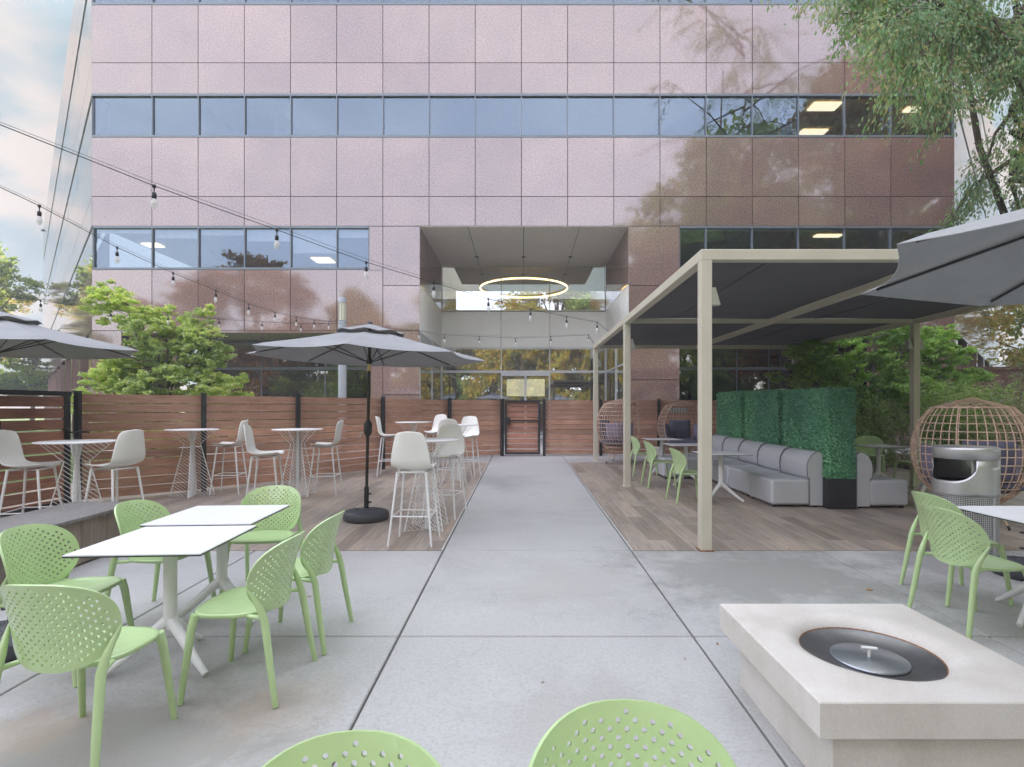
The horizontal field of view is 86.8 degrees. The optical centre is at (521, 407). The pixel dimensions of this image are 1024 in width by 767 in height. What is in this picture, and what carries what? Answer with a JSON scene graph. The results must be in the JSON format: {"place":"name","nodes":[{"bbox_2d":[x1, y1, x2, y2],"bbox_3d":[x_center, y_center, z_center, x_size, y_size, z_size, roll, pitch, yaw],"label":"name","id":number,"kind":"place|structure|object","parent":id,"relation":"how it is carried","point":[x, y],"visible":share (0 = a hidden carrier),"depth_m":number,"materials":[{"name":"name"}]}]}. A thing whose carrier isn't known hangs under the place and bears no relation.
{"place":"outdoors","nodes":[
{"label":"outdoors","id":0,"kind":"place"},
{"bbox_2d":[0,412,199,495],"bbox_3d":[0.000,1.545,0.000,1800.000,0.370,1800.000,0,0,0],"label":"ground","id":1,"kind":"structure","parent":0,"point":[47,453],"depth_m":15.88,"materials":[{"name":"grey concrete"}]},
{"bbox_2d":[0,242,46,362],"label":"background tree","id":2,"kind":"object","parent":1,"relation":"on","point":[7,274],"visible":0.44,"depth_m":45.50,"materials":[{"name":"green plant"}]},
{"bbox_2d":[0,357,47,419],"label":"background tree","id":3,"kind":"object","parent":1,"relation":"on","point":[34,377],"visible":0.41,"depth_m":45.40,"materials":[{"name":"green plant"}]},
{"bbox_2d":[59,279,254,470],"bbox_3d":[-8.193,-0.724,12.203,4.027,4.398,2.485,0,0,0],"label":"japanese maple","id":4,"kind":"object","parent":1,"relation":"on","point":[110,375],"visible":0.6,"depth_m":11.97,"materials":[{"name":"green plant"}]},
{"bbox_2d":[41,0,998,447],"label":"office building","id":5,"kind":"structure","parent":1,"relation":"on","point":[639,150],"depth_m":18.00,"materials":[{"name":"stone"}]},
{"bbox_2d":[78,97,91,186],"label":"window","id":6,"kind":"structure","parent":5,"relation":"in","point":[86,138],"depth_m":19.98,"materials":[{"name":"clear glass"}]},
{"bbox_2d":[78,0,91,78],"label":"window","id":7,"kind":"structure","parent":5,"relation":"in","point":[87,10],"depth_m":20.60,"materials":[{"name":"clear glass"}]},
{"bbox_2d":[78,226,92,294],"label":"window","id":8,"kind":"structure","parent":5,"relation":"in","point":[85,262],"depth_m":19.98,"materials":[{"name":"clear glass"}]},
{"bbox_2d":[91,94,151,137],"bbox_3d":[-13.290,-9.721,18.051,2.000,1.443,0.127,0,0,0],"label":"window","id":9,"kind":"structure","parent":5,"relation":"in","point":[94,96],"depth_m":18.01,"materials":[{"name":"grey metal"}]},
{"bbox_2d":[93,226,151,269],"bbox_3d":[-13.265,-5.323,18.062,1.950,1.446,0.147,0,0,0],"label":"window","id":10,"kind":"structure","parent":5,"relation":"in","point":[100,229],"depth_m":18.00,"materials":[{"name":"grey metal"}]},
{"bbox_2d":[152,94,197,137],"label":"window","id":11,"kind":"structure","parent":5,"relation":"in","point":[154,96],"depth_m":18.00,"materials":[{"name":"grey metal"}]},
{"bbox_2d":[152,226,197,269],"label":"window","id":12,"kind":"structure","parent":5,"relation":"in","point":[162,232],"depth_m":18.12,"materials":[{"name":"grey glass"}]},
{"bbox_2d":[198,226,243,269],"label":"window","id":13,"kind":"structure","parent":5,"relation":"in","point":[202,230],"depth_m":18.05,"materials":[{"name":"grey glass"}]},
{"bbox_2d":[198,94,244,137],"bbox_3d":[-9.988,-9.721,18.051,1.535,1.443,0.127,0,0,0],"label":"window","id":14,"kind":"structure","parent":5,"relation":"in","point":[200,96],"depth_m":18.00,"materials":[{"name":"grey metal"}]},
{"bbox_2d":[197,342,260,367],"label":"window","id":15,"kind":"structure","parent":5,"relation":"in","point":[242,360],"depth_m":20.40,"materials":[{"name":"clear glass"}]},
{"bbox_2d":[199,368,260,436],"bbox_3d":[-11.000,-0.093,20.410,2.400,2.800,0.080,0,0,0],"label":"window","id":16,"kind":"structure","parent":5,"relation":"in","point":[254,374],"depth_m":20.40,"materials":[{"name":"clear glass"}]},
{"bbox_2d":[244,226,289,269],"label":"window","id":17,"kind":"structure","parent":5,"relation":"in","point":[254,233],"depth_m":18.12,"materials":[{"name":"grey glass"}]},
{"bbox_2d":[244,94,290,137],"bbox_3d":[-8.453,-9.721,18.051,1.535,1.443,0.127,0,0,0],"label":"window","id":18,"kind":"structure","parent":5,"relation":"in","point":[245,95],"depth_m":18.00,"materials":[{"name":"grey glass"}]},
{"bbox_2d":[261,342,324,367],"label":"window","id":19,"kind":"structure","parent":5,"relation":"in","point":[266,362],"depth_m":20.40,"materials":[{"name":"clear glass"}]},
{"bbox_2d":[261,368,324,442],"bbox_3d":[-8.600,-0.093,20.410,2.400,2.800,0.080,0,0,0],"label":"window","id":20,"kind":"structure","parent":5,"relation":"in","point":[275,382],"depth_m":20.40,"materials":[{"name":"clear glass"}]},
{"bbox_2d":[290,94,336,137],"bbox_3d":[-6.917,-9.721,18.051,1.535,1.443,0.127,0,0,0],"label":"window","id":21,"kind":"structure","parent":5,"relation":"in","point":[291,95],"depth_m":18.00,"materials":[{"name":"grey glass"}]},
{"bbox_2d":[290,226,336,269],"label":"window","id":22,"kind":"structure","parent":5,"relation":"in","point":[327,235],"depth_m":18.12,"materials":[{"name":"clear glass"}]},
{"bbox_2d":[325,368,370,439],"bbox_3d":[-6.225,-0.093,20.410,2.350,2.800,0.080,0,0,0],"label":"window","id":23,"kind":"structure","parent":5,"relation":"in","point":[356,378],"depth_m":20.40,"materials":[{"name":"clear glass"}]},
{"bbox_2d":[337,226,368,269],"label":"window","id":24,"kind":"structure","parent":5,"relation":"in","point":[344,231],"depth_m":18.12,"materials":[{"name":"grey metal"}]},
{"bbox_2d":[337,94,382,137],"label":"window","id":25,"kind":"structure","parent":5,"relation":"in","point":[338,95],"depth_m":18.00,"materials":[{"name":"grey glass"}]},
{"bbox_2d":[383,94,428,137],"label":"window","id":26,"kind":"structure","parent":5,"relation":"in","point":[384,95],"depth_m":18.00,"materials":[{"name":"grey metal"}]},
{"bbox_2d":[420,332,431,433],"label":"window","id":27,"kind":"structure","parent":5,"relation":"in","point":[425,372],"depth_m":19.14,"materials":[{"name":"clear glass"}]},
{"bbox_2d":[432,341,441,421],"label":"window","id":28,"kind":"structure","parent":5,"relation":"in","point":[436,371],"depth_m":21.61,"materials":[{"name":"clear glass"}]},
{"bbox_2d":[521,94,567,137],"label":"window","id":29,"kind":"structure","parent":5,"relation":"in","point":[522,95],"depth_m":18.00,"materials":[{"name":"grey metal"}]},
{"bbox_2d":[605,349,614,399],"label":"window","id":30,"kind":"structure","parent":5,"relation":"in","point":[609,353],"depth_m":21.88,"materials":[{"name":"clear glass"}]},
{"bbox_2d":[615,349,622,399],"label":"window","id":31,"kind":"structure","parent":5,"relation":"in","point":[618,352],"depth_m":19.80,"materials":[{"name":"clear glass"}]},
{"bbox_2d":[660,94,705,137],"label":"window","id":32,"kind":"structure","parent":5,"relation":"in","point":[661,95],"depth_m":18.00,"materials":[{"name":"grey metal"}]},
{"bbox_2d":[679,349,697,367],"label":"window","id":33,"kind":"structure","parent":5,"relation":"in","point":[688,358],"depth_m":20.40,"materials":[{"name":"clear glass"}]},
{"bbox_2d":[679,368,697,429],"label":"window","id":34,"kind":"structure","parent":5,"relation":"in","point":[688,377],"depth_m":20.40,"materials":[{"name":"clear glass"}]},
{"bbox_2d":[712,349,736,367],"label":"window","id":35,"kind":"structure","parent":5,"relation":"in","point":[721,358],"depth_m":20.40,"materials":[{"name":"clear glass"}]},
{"bbox_2d":[712,368,736,434],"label":"window","id":36,"kind":"structure","parent":5,"relation":"in","point":[723,379],"depth_m":20.40,"materials":[{"name":"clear glass"}]},
{"bbox_2d":[706,94,752,137],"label":"window","id":37,"kind":"structure","parent":5,"relation":"in","point":[707,95],"depth_m":18.00,"materials":[{"name":"grey metal"}]},
{"bbox_2d":[737,349,768,367],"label":"window","id":38,"kind":"structure","parent":5,"relation":"in","point":[746,358],"depth_m":20.40,"materials":[{"name":"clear glass"}]},
{"bbox_2d":[737,368,768,390],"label":"window","id":39,"kind":"structure","parent":5,"relation":"in","point":[750,379],"depth_m":20.40,"materials":[{"name":"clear glass"}]},
{"bbox_2d":[752,94,798,137],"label":"window","id":40,"kind":"structure","parent":5,"relation":"in","point":[796,96],"depth_m":18.00,"materials":[{"name":"grey metal"}]},
{"bbox_2d":[769,368,821,389],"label":"window","id":41,"kind":"structure","parent":5,"relation":"in","point":[784,371],"depth_m":20.40,"materials":[{"name":"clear glass"}]},
{"bbox_2d":[798,94,844,137],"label":"window","id":42,"kind":"structure","parent":5,"relation":"in","point":[800,95],"depth_m":18.00,"materials":[{"name":"grey metal"}]},
{"bbox_2d":[954,97,969,186],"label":"window","id":43,"kind":"structure","parent":5,"relation":"in","point":[960,140],"depth_m":20.23,"materials":[{"name":"glass"}]},
{"bbox_2d":[684,0,1023,234],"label":"elm tree","id":44,"kind":"object","parent":1,"relation":"on","point":[922,36],"visible":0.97,"depth_m":8.46,"materials":[{"name":"green plant"}]},
{"bbox_2d":[940,367,1023,447],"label":"garden wall","id":45,"kind":"structure","parent":1,"relation":"on","point":[1003,373],"depth_m":16.30,"materials":[{"name":"stone"}]},
{"bbox_2d":[987,304,1023,366],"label":"background tree","id":46,"kind":"object","parent":1,"relation":"on","point":[994,324],"visible":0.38,"depth_m":30.76,"materials":[{"name":"green plant"}]},
{"bbox_2d":[0,454,1023,766],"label":"concrete paving","id":47,"kind":"structure","parent":0,"point":[524,612],"depth_m":3.46,"materials":[{"name":"grey concrete"}]},
{"bbox_2d":[0,389,89,515],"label":"wooden fence","id":48,"kind":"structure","parent":47,"relation":"on","point":[64,411],"depth_m":7.59,"materials":[{"name":"brown wood"}]},
{"bbox_2d":[0,524,133,687],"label":"perforated chair","id":49,"kind":"object","parent":47,"relation":"on","point":[17,550],"visible":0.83,"depth_m":3.24,"materials":[{"name":"green plastic"}]},
{"bbox_2d":[0,584,177,766],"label":"perforated chair","id":50,"kind":"object","parent":47,"relation":"on","point":[35,630],"visible":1,"depth_m":2.23,"materials":[{"name":"green plastic"}]},
{"bbox_2d":[100,499,215,623],"bbox_3d":[-2.616,1.087,3.931,0.538,0.824,0.528,0,0,3],"label":"perforated chair","id":51,"kind":"object","parent":47,"relation":"on","point":[127,514],"visible":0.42,"depth_m":3.96,"materials":[{"name":"green plastic"}]},
{"bbox_2d":[62,525,256,676],"bbox_3d":[-2.070,1.139,3.190,0.701,0.738,0.691,0,0,-3],"label":"pedestal table","id":52,"kind":"object","parent":47,"relation":"on","point":[169,544],"visible":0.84,"depth_m":3.15,"materials":[{"name":"metal"}]},
{"bbox_2d":[140,505,289,624],"bbox_3d":[-2.150,1.128,3.885,0.701,0.738,0.691,0,0,-3],"label":"pedestal table","id":53,"kind":"object","parent":47,"relation":"on","point":[231,515],"visible":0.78,"depth_m":3.83,"materials":[{"name":"white metal"}]},
{"bbox_2d":[0,462,487,551],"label":"deck tiles","id":54,"kind":"object","parent":47,"relation":"on","point":[322,504],"visible":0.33,"depth_m":8.29,"materials":[{"name":"brown wood"}]},
{"bbox_2d":[0,430,61,514],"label":"bar stool","id":55,"kind":"object","parent":54,"relation":"on","point":[11,453],"visible":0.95,"depth_m":6.09,"materials":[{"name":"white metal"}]},
{"bbox_2d":[0,311,138,517],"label":"market umbrella","id":56,"kind":"object","parent":54,"relation":"on","point":[21,337],"visible":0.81,"depth_m":6.83,"materials":[{"name":"fabric"}]},
{"bbox_2d":[32,439,116,506],"bbox_3d":[-5.110,0.918,6.220,0.772,1.080,0.772,0,0,-10],"label":"wire bar table","id":57,"kind":"object","parent":54,"relation":"on","point":[77,486],"visible":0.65,"depth_m":6.19,"materials":[{"name":"white metal"}]},
{"bbox_2d":[84,429,144,513],"bbox_3d":[-4.595,0.852,6.146,0.515,1.224,0.485,0,0,10],"label":"bar stool","id":58,"kind":"object","parent":54,"relation":"on","point":[129,448],"visible":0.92,"depth_m":6.06,"materials":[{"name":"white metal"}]},
{"bbox_2d":[164,428,219,498],"bbox_3d":[-5.290,0.880,8.700,0.772,1.080,0.772,0,0,0],"label":"wire bar table","id":59,"kind":"object","parent":54,"relation":"on","point":[192,457],"visible":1,"depth_m":8.69,"materials":[{"name":"white metal"}]},
{"bbox_2d":[209,420,248,494],"bbox_3d":[-4.855,0.807,9.054,0.515,1.224,0.485,0,0,-9],"label":"bar stool","id":60,"kind":"object","parent":54,"relation":"on","point":[240,438],"visible":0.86,"depth_m":8.95,"materials":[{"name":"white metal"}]},
{"bbox_2d":[243,424,285,513],"bbox_3d":[-3.545,0.832,7.445,0.515,1.224,0.485,0,0,-12],"label":"bar stool","id":61,"kind":"object","parent":54,"relation":"on","point":[251,448],"visible":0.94,"depth_m":7.45,"materials":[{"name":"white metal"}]},
{"bbox_2d":[82,393,503,499],"bbox_3d":[-3.584,0.590,11.547,0.635,1.690,9.276,0,0,38],"label":"wooden fence","id":62,"kind":"object","parent":54,"relation":"on","point":[253,410],"visible":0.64,"depth_m":9.76,"materials":[{"name":"brown wood"}]},
{"bbox_2d":[505,400,539,453],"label":"entrance gate","id":63,"kind":"structure","parent":62,"relation":"attached to","point":[522,432],"depth_m":15.03,"materials":[{"name":"brown wood"}]},
{"bbox_2d":[272,428,322,496],"bbox_3d":[-3.620,0.879,8.750,0.772,1.080,0.772,0,0,-30],"label":"wire bar table","id":64,"kind":"object","parent":54,"relation":"on","point":[297,457],"visible":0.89,"depth_m":8.73,"materials":[{"name":"white metal"}]},
{"bbox_2d":[308,420,343,495],"bbox_3d":[-3.215,0.809,8.953,0.515,1.224,0.485,0,0,-6],"label":"bar stool","id":65,"kind":"object","parent":54,"relation":"on","point":[338,431],"visible":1,"depth_m":8.84,"materials":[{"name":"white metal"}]},
{"bbox_2d":[246,321,484,523],"bbox_3d":[-1.986,0.162,7.065,2.821,2.581,2.821,0,0,-29],"label":"market umbrella","id":66,"kind":"object","parent":54,"relation":"on","point":[369,344],"visible":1,"depth_m":7.05,"materials":[{"name":"fabric"}]},
{"bbox_2d":[387,431,440,547],"bbox_3d":[-1.171,0.856,5.905,0.485,1.224,0.515,0,0,3],"label":"bar stool","id":67,"kind":"object","parent":54,"relation":"on","point":[410,451],"visible":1,"depth_m":5.72,"materials":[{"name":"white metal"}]},
{"bbox_2d":[404,437,458,531],"bbox_3d":[-1.140,0.913,6.520,0.772,1.080,0.772,0,0,-25],"label":"wire bar table","id":68,"kind":"object","parent":54,"relation":"on","point":[434,440],"visible":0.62,"depth_m":6.50,"materials":[{"name":"white metal"}]},
{"bbox_2d":[421,424,467,519],"bbox_3d":[-1.024,0.835,7.274,0.485,1.224,0.515,0,0,14],"label":"bar stool","id":69,"kind":"object","parent":54,"relation":"on","point":[451,450],"visible":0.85,"depth_m":7.42,"materials":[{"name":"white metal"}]},
{"bbox_2d":[453,416,480,477],"bbox_3d":[-1.115,0.777,11.075,0.485,1.224,0.515,0,0,11],"label":"bar stool","id":70,"kind":"object","parent":54,"relation":"on","point":[472,432],"visible":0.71,"depth_m":11.22,"materials":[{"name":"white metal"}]},
{"bbox_2d":[177,530,317,708],"bbox_3d":[-1.484,1.102,2.990,0.538,0.824,0.528,0,0,1],"label":"perforated chair","id":71,"kind":"object","parent":47,"relation":"on","point":[260,599],"visible":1,"depth_m":2.85,"materials":[{"name":"green plastic"}]},
{"bbox_2d":[219,485,303,593],"bbox_3d":[-2.101,1.080,4.436,0.528,0.824,0.538,0,0,-3],"label":"perforated chair","id":72,"kind":"object","parent":47,"relation":"on","point":[291,516],"visible":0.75,"depth_m":4.60,"materials":[{"name":"green plastic"}]},
{"bbox_2d":[242,510,353,654],"bbox_3d":[-1.444,1.093,3.560,0.538,0.824,0.528,0,0,1],"label":"perforated chair","id":73,"kind":"object","parent":47,"relation":"on","point":[323,548],"visible":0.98,"depth_m":3.41,"materials":[{"name":"green plastic"}]},
{"bbox_2d":[338,297,345,452],"bbox_3d":[-5.100,-0.893,15.400,0.224,4.500,0.224,0,0,0],"label":"lamp post","id":74,"kind":"object","parent":47,"relation":"on","point":[341,368],"visible":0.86,"depth_m":15.31,"materials":[{"name":"grey metal"}]},
{"bbox_2d":[0,185,342,328],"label":"string lights","id":75,"kind":"object","parent":74,"relation":"hanging from","point":[39,220],"visible":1,"depth_m":6.97,"materials":[{"name":"black metal"}]},
{"bbox_2d":[262,729,440,766],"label":"perforated chair","id":76,"kind":"object","parent":47,"relation":"on","point":[374,744],"visible":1,"depth_m":1.19,"materials":[{"name":"green plastic"}]},
{"bbox_2d":[543,399,717,455],"bbox_3d":[4.410,0.545,15.015,7.671,1.601,0.121,0,0,0],"label":"wooden fence","id":77,"kind":"object","parent":47,"relation":"on","point":[569,411],"visible":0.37,"depth_m":15.05,"materials":[{"name":"brown wood"}]},
{"bbox_2d":[529,699,736,766],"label":"perforated chair","id":78,"kind":"object","parent":47,"relation":"on","point":[559,735],"visible":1,"depth_m":1.29,"materials":[{"name":"green plastic"}]},
{"bbox_2d":[657,400,697,452],"bbox_3d":[4.012,0.581,13.583,1.208,1.545,0.948,0,0,8],"label":"egg chair","id":79,"kind":"object","parent":47,"relation":"on","point":[678,429],"visible":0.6,"depth_m":13.70,"materials":[{"name":"wicker"}]},
{"bbox_2d":[568,462,1023,550],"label":"deck tiles","id":80,"kind":"object","parent":47,"relation":"on","point":[642,517],"visible":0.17,"depth_m":6.99,"materials":[{"name":"brown wood"}]},
{"bbox_2d":[596,399,640,462],"bbox_3d":[2.344,0.560,13.390,0.976,1.591,1.244,0,0,28],"label":"egg chair","id":81,"kind":"object","parent":80,"relation":"on","point":[611,433],"visible":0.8,"depth_m":13.08,"materials":[{"name":"wicker"}]},
{"bbox_2d":[641,440,676,487],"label":"perforated chair","id":82,"kind":"object","parent":80,"relation":"on","point":[651,456],"visible":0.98,"depth_m":9.64,"materials":[{"name":"green plastic"}]},
{"bbox_2d":[655,455,697,477],"bbox_3d":[3.160,1.188,11.000,0.760,0.400,0.760,0,0,0],"label":"ottoman","id":83,"kind":"object","parent":80,"relation":"on","point":[692,464],"visible":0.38,"depth_m":10.63,"materials":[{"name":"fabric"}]},
{"bbox_2d":[665,448,697,504],"bbox_3d":[2.534,1.020,8.299,0.538,0.824,0.528,0,0,-3],"label":"perforated chair","id":84,"kind":"object","parent":80,"relation":"on","point":[679,461],"visible":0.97,"depth_m":8.19,"materials":[{"name":"green plastic"}]},
{"bbox_2d":[691,451,752,501],"bbox_3d":[3.070,1.059,8.350,0.701,0.738,0.691,0,0,-1],"label":"pedestal table","id":85,"kind":"object","parent":80,"relation":"on","point":[721,483],"visible":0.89,"depth_m":8.30,"materials":[{"name":"white metal"}]},
{"bbox_2d":[715,390,755,438],"bbox_3d":[4.481,0.507,11.250,0.517,1.752,1.400,0,0,0],"label":"hedge screen","id":86,"kind":"object","parent":80,"relation":"on","point":[730,410],"visible":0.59,"depth_m":11.04,"materials":[{"name":"green plant"}]},
{"bbox_2d":[712,440,767,487],"bbox_3d":[3.975,1.002,9.880,0.750,0.805,0.820,0,0,0],"label":"sofa module","id":87,"kind":"object","parent":80,"relation":"on","point":[752,447],"visible":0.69,"depth_m":9.81,"materials":[{"name":"leather"}]},
{"bbox_2d":[729,443,791,495],"bbox_3d":[3.975,1.015,9.050,0.750,0.805,0.820,0,0,0],"label":"sofa module","id":88,"kind":"object","parent":80,"relation":"on","point":[768,457],"visible":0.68,"depth_m":8.97,"materials":[{"name":"fabric"}]},
{"bbox_2d":[744,389,797,445],"bbox_3d":[4.516,0.530,9.800,0.517,1.752,1.400,0,0,0],"label":"hedge screen","id":89,"kind":"object","parent":80,"relation":"on","point":[764,415],"visible":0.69,"depth_m":9.60,"materials":[{"name":"green plant"}]},
{"bbox_2d":[749,447,822,506],"bbox_3d":[3.975,1.028,8.220,0.750,0.805,0.820,0,0,0],"label":"sofa module","id":90,"kind":"object","parent":80,"relation":"on","point":[798,480],"visible":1,"depth_m":7.83,"materials":[{"name":"fabric"}]},
{"bbox_2d":[782,386,857,508],"bbox_3d":[4.551,0.552,8.350,0.517,1.752,1.400,0,0,0],"label":"hedge screen","id":91,"kind":"object","parent":80,"relation":"on","point":[819,419],"visible":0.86,"depth_m":7.73,"materials":[{"name":"green plant"}]},
{"bbox_2d":[854,436,885,474],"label":"perforated chair","id":92,"kind":"object","parent":80,"relation":"on","point":[860,440],"visible":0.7,"depth_m":11.07,"materials":[{"name":"green plastic"}]},
{"bbox_2d":[852,451,907,507],"bbox_3d":[5.155,1.029,8.140,0.750,0.805,0.820,0,0,0],"label":"sofa module","id":93,"kind":"object","parent":80,"relation":"on","point":[872,489],"visible":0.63,"depth_m":7.74,"materials":[{"name":"fabric"}]},
{"bbox_2d":[852,393,940,468],"bbox_3d":[8.219,0.547,12.650,2.375,1.773,1.996,0,0,0],"label":"bamboo clump","id":94,"kind":"object","parent":80,"relation":"on","point":[870,417],"visible":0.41,"depth_m":12.26,"materials":[{"name":"green plant"}]},
{"bbox_2d":[910,397,1023,530],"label":"egg chair","id":95,"kind":"object","parent":80,"relation":"on","point":[1012,456],"visible":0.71,"depth_m":6.43,"materials":[{"name":"wicker"}]},
{"bbox_2d":[593,249,1002,551],"bbox_3d":[4.536,-0.079,9.759,5.422,3.108,8.430,0,0,0],"label":"pergola","id":96,"kind":"object","parent":47,"relation":"on","point":[704,302],"visible":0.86,"depth_m":8.08,"materials":[{"name":"beige metal"}]},
{"bbox_2d":[0,122,608,332],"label":"string lights","id":97,"kind":"object","parent":96,"relation":"hanging from","point":[154,203],"visible":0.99,"depth_m":5.63,"materials":[{"name":"black plastic"}]},
{"bbox_2d":[720,604,1023,766],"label":"fire pit","id":98,"kind":"object","parent":47,"relation":"on","point":[862,685],"visible":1,"depth_m":2.23,"materials":[{"name":"concrete"}]},
{"bbox_2d":[862,208,1023,305],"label":"market umbrella","id":99,"kind":"object","parent":47,"relation":"on","point":[979,263],"visible":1,"depth_m":2.88,"materials":[{"name":"fabric"}]},
{"bbox_2d":[899,491,1013,606],"bbox_3d":[3.444,1.081,4.320,0.538,0.824,0.528,0,0,0],"label":"perforated chair","id":100,"kind":"object","parent":47,"relation":"on","point":[921,498],"visible":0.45,"depth_m":4.25,"materials":[{"name":"green plastic"}]},
{"bbox_2d":[907,505,1023,639],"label":"perforated chair","id":101,"kind":"object","parent":47,"relation":"on","point":[944,543],"visible":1,"depth_m":3.64,"materials":[{"name":"green plastic"}]},
{"bbox_2d":[932,444,1000,555],"bbox_3d":[4.520,0.929,5.520,0.548,1.085,0.548,0,0,0],"label":"litter bin","id":102,"kind":"object","parent":47,"relation":"on","point":[966,475],"visible":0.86,"depth_m":5.31,"materials":[{"name":"metal"}]},
{"bbox_2d":[957,506,1023,626],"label":"pedestal table","id":103,"kind":"object","parent":47,"relation":"on","point":[1014,514],"visible":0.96,"depth_m":3.98,"materials":[{"name":"white metal"}]},
{"bbox_2d":[0,0,1023,407],"label":"sky","id":104,"kind":"structure","parent":0,"point":[34,34],"materials":[{"name":"white"}]},
{"bbox_2d":[885,454,1023,484],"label":"planting bed","id":105,"kind":"object","parent":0,"point":[904,465],"depth_m":12.81,"materials":[{"name":"green plant"}]},
{"bbox_2d":[763,323,1007,463],"bbox_3d":[8.668,-0.527,13.234,5.566,3.974,2.753,0,0,0],"label":"japanese maple","id":106,"kind":"object","parent":105,"relation":"on","point":[883,384],"visible":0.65,"depth_m":12.75,"materials":[{"name":"green plant"}]},
{"bbox_2d":[907,377,1023,472],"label":"bamboo clump","id":107,"kind":"object","parent":105,"relation":"on","point":[963,419],"visible":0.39,"depth_m":11.31,"materials":[{"name":"green plant"}]},
{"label":"patio bed","id":108,"kind":"structure","parent":0,"visible":0},
{"bbox_2d":[0,502,135,585],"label":"raised bench","id":109,"kind":"object","parent":108,"relation":"on","point":[86,524],"visible":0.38,"depth_m":5.18,"materials":[{"name":"concrete"}]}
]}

